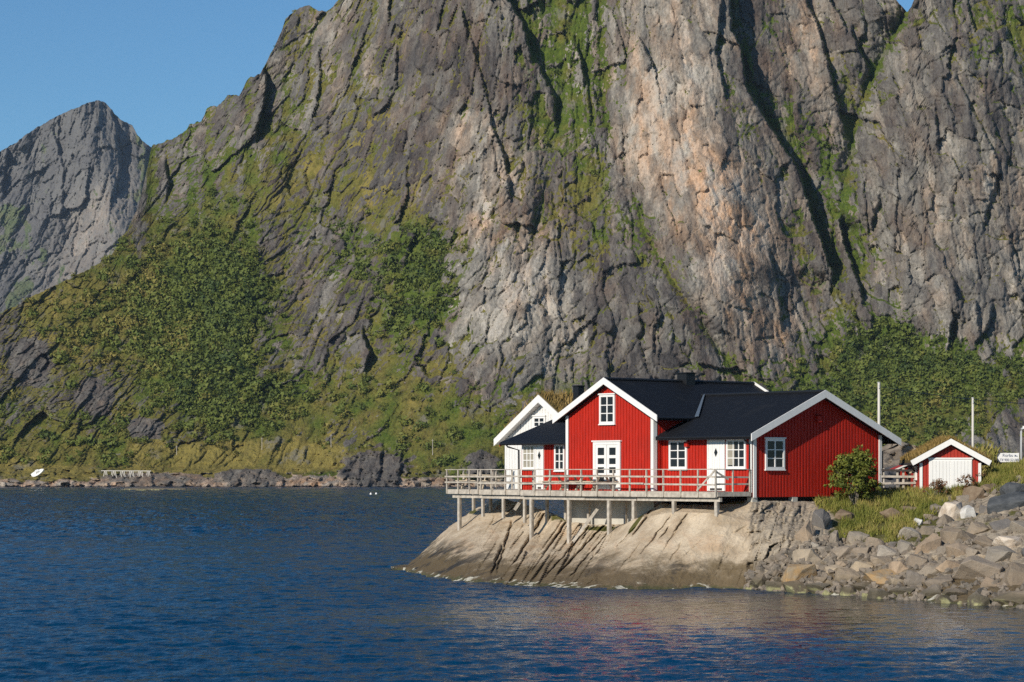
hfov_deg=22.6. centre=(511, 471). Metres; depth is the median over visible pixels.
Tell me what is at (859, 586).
boulder
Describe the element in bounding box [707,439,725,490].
door
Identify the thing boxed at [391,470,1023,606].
ground
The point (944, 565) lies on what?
boulder
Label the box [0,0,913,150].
sky
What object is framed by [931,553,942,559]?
boulder
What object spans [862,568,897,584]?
boulder
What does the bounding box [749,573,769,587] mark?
boulder
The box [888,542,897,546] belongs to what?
boulder
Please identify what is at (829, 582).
boulder
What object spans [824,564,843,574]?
boulder
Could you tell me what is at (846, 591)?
boulder
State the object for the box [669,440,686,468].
window
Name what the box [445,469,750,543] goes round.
timber deck
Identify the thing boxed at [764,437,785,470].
window
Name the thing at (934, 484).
tall weed
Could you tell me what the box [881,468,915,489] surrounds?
plank fence
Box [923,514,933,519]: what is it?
boulder
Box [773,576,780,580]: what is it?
boulder
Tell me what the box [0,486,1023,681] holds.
water
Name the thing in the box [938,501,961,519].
boulder
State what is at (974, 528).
boulder
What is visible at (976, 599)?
boulder
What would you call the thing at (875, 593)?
boulder
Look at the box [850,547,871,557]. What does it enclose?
boulder
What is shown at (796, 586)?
boulder
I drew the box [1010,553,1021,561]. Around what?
boulder
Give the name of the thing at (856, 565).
boulder
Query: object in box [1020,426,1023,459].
street lamp
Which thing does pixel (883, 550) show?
boulder
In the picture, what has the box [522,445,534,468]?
window
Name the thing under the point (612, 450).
door
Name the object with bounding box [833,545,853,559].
boulder
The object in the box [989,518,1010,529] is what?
boulder
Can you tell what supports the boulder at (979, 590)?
on the ground at (660, 546)
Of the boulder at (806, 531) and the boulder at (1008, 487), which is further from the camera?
the boulder at (1008, 487)
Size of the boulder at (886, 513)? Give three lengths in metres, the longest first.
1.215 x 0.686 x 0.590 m
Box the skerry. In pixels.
[123,488,185,489]
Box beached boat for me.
[31,469,43,476]
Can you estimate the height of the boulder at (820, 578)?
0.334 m
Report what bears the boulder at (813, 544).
on the ground at (660, 546)
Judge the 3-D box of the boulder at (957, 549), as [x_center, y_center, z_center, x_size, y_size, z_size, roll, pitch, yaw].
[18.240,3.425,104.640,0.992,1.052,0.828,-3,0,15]
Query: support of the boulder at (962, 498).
on the ground at (660, 546)
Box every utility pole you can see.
[877,382,880,424]
[971,397,973,447]
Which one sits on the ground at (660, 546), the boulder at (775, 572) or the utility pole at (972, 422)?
the boulder at (775, 572)
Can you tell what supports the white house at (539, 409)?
on the ground at (660, 546)
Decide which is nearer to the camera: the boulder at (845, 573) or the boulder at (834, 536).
the boulder at (845, 573)
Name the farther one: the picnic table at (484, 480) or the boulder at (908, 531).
the picnic table at (484, 480)
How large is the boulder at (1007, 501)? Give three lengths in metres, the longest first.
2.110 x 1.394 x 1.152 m
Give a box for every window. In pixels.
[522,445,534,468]
[532,415,545,427]
[553,445,564,471]
[598,393,615,424]
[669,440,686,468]
[726,439,745,468]
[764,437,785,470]
[913,466,916,479]
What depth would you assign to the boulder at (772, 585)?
107.37 m
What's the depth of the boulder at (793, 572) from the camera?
106.56 m
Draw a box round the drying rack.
[101,470,149,477]
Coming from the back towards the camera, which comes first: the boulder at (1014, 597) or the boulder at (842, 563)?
the boulder at (842, 563)
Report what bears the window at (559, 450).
in the red house at (786, 445)
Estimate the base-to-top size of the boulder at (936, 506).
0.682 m
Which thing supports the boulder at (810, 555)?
on the ground at (660, 546)
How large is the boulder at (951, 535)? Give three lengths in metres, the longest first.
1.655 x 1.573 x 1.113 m
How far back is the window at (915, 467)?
118.96 m
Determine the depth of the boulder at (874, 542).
108.42 m
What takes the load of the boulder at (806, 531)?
on the ground at (660, 546)
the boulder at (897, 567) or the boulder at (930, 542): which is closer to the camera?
the boulder at (897, 567)
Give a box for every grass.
[813,458,1023,546]
[975,442,1023,476]
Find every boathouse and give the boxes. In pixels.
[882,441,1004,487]
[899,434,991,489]
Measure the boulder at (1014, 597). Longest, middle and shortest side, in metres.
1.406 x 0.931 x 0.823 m
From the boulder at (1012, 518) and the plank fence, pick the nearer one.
the boulder at (1012, 518)
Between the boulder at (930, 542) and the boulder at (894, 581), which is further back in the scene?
the boulder at (930, 542)
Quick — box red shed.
[891,465,907,486]
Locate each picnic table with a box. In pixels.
[455,475,498,488]
[538,475,579,490]
[569,475,618,490]
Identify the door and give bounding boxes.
[535,445,543,488]
[595,445,606,488]
[607,445,617,488]
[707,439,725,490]
[928,458,972,489]
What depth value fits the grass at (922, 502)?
115.59 m
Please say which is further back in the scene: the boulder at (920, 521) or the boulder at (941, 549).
the boulder at (920, 521)
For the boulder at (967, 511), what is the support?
on the ground at (660, 546)
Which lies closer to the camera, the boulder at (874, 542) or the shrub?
the boulder at (874, 542)
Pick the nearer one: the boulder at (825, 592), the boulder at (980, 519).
the boulder at (825, 592)
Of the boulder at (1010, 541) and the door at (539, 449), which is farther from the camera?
the door at (539, 449)
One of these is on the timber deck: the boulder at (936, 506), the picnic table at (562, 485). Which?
the picnic table at (562, 485)
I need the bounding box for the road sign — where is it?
[997,453,1019,461]
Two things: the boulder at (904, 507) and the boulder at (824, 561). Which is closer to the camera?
the boulder at (824, 561)
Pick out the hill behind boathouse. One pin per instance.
(891, 458)
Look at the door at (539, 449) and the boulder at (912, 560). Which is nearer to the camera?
the boulder at (912, 560)
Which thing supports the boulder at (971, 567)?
on the ground at (660, 546)
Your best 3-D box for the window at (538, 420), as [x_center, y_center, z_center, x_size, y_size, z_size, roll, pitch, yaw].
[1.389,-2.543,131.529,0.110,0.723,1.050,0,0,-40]
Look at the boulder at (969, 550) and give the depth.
103.84 m
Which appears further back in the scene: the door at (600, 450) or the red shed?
the red shed
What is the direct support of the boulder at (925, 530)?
on the ground at (660, 546)
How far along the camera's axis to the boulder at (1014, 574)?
97.70 m
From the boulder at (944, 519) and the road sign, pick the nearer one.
the boulder at (944, 519)
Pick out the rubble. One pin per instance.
(780, 557)
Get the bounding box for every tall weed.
[922,478,947,493]
[955,472,985,490]
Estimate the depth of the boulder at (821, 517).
112.14 m
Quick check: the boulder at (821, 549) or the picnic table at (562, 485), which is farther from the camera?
the picnic table at (562, 485)
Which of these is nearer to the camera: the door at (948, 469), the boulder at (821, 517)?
the boulder at (821, 517)
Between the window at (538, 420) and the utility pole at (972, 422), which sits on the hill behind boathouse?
the utility pole at (972, 422)
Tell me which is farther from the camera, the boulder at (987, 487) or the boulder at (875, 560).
the boulder at (987, 487)
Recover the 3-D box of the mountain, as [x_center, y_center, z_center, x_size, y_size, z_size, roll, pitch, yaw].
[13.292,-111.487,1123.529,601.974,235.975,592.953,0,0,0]
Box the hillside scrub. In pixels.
[0,5,1023,469]
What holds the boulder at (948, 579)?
on the ground at (660, 546)
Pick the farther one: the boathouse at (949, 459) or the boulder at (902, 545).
the boathouse at (949, 459)
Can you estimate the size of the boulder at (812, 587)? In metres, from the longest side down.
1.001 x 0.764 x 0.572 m
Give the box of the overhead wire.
[880,386,1023,403]
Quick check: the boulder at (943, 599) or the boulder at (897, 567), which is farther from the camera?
the boulder at (897, 567)
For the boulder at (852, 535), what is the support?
on the ground at (660, 546)
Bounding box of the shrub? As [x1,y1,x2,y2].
[823,444,885,503]
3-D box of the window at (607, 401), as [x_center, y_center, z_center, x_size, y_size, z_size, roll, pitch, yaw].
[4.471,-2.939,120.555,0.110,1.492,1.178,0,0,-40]
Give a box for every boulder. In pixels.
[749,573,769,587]
[765,581,781,590]
[772,569,782,576]
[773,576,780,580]
[781,564,816,584]
[782,580,808,592]
[793,548,821,563]
[794,520,815,541]
[806,582,829,591]
[811,508,830,529]
[811,542,819,550]
[814,576,826,582]
[819,546,825,553]
[820,558,828,564]
[822,590,832,594]
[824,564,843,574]
[825,580,833,585]
[829,530,838,542]
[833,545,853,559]
[834,568,860,581]
[835,509,854,519]
[835,561,846,566]
[840,586,856,595]
[846,531,869,543]
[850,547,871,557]
[850,561,873,570]
[852,582,870,590]
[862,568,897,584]
[865,537,884,547]
[866,588,890,598]
[870,555,890,566]
[877,545,896,556]
[879,507,903,517]
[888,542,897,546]
[888,560,907,573]
[889,578,903,584]
[889,586,916,595]
[897,527,920,538]
[897,539,914,553]
[901,506,916,510]
[905,570,926,585]
[906,554,927,566]
[914,518,922,524]
[915,533,941,553]
[918,565,937,575]
[919,526,934,534]
[920,584,941,596]
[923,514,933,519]
[924,575,953,587]
[929,503,941,511]
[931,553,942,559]
[933,595,952,602]
[935,560,959,571]
[936,514,952,523]
[936,546,945,554]
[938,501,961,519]
[940,526,976,543]
[942,588,967,595]
[946,542,968,556]
[952,555,1002,579]
[956,495,968,502]
[960,505,975,518]
[962,486,984,501]
[965,547,978,556]
[967,521,989,534]
[967,592,989,605]
[972,535,992,546]
[975,587,984,593]
[977,517,983,522]
[980,483,996,491]
[980,576,999,587]
[985,546,1016,562]
[987,492,1023,513]
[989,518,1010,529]
[992,536,1022,547]
[993,591,1023,604]
[1000,482,1023,494]
[1000,562,1023,585]
[1004,516,1017,520]
[1008,520,1023,532]
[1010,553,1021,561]
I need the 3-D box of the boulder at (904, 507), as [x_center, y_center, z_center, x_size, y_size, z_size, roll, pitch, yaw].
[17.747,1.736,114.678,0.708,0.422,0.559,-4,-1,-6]
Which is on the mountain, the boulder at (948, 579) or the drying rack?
the drying rack
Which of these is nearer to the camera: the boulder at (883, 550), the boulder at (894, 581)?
the boulder at (894, 581)
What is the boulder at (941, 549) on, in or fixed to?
on the ground at (660, 546)
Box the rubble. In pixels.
[743,478,1023,608]
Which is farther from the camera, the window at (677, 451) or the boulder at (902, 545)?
the window at (677, 451)
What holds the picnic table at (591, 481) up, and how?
on the timber deck
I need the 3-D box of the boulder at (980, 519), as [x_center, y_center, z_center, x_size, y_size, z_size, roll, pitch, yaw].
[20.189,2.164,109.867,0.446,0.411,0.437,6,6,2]
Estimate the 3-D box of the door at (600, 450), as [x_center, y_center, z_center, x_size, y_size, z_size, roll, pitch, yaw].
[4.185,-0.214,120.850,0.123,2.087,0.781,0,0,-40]
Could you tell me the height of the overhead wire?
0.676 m
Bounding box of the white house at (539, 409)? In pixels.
[494,387,586,488]
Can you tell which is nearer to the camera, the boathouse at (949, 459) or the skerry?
the boathouse at (949, 459)
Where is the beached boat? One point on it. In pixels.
(37, 472)
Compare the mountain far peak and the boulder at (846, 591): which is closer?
the boulder at (846, 591)
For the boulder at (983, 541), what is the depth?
104.68 m
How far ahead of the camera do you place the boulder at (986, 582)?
98.46 m
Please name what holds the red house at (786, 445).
on the ground at (660, 546)
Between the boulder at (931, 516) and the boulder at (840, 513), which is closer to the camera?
the boulder at (931, 516)
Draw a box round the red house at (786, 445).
[499,372,900,524]
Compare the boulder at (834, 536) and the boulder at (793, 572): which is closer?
the boulder at (793, 572)
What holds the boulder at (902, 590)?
on the ground at (660, 546)
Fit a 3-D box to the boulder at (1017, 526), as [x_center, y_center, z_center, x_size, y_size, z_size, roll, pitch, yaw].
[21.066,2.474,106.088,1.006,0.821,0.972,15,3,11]
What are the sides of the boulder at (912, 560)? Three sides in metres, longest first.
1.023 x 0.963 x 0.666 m
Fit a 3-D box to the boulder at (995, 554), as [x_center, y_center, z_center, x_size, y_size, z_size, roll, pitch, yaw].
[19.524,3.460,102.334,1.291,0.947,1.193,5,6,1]
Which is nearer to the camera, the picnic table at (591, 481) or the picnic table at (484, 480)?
the picnic table at (591, 481)
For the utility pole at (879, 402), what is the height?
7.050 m
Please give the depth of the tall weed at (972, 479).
116.53 m
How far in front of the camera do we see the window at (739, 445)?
114.65 m
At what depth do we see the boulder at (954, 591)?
98.03 m
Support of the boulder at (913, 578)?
on the ground at (660, 546)
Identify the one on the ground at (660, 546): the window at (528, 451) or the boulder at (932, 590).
the boulder at (932, 590)
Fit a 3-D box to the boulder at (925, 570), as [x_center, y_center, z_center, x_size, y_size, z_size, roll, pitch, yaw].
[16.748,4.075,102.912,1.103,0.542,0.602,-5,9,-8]
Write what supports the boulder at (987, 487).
on the ground at (660, 546)
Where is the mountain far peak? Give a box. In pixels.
[0,100,150,313]
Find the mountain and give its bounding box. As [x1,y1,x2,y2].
[0,0,1023,486]
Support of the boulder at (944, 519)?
on the ground at (660, 546)
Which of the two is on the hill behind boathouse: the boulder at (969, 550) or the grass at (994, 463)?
the grass at (994, 463)
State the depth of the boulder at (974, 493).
115.19 m
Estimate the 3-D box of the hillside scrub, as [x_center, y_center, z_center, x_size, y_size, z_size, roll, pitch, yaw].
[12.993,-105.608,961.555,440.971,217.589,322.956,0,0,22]

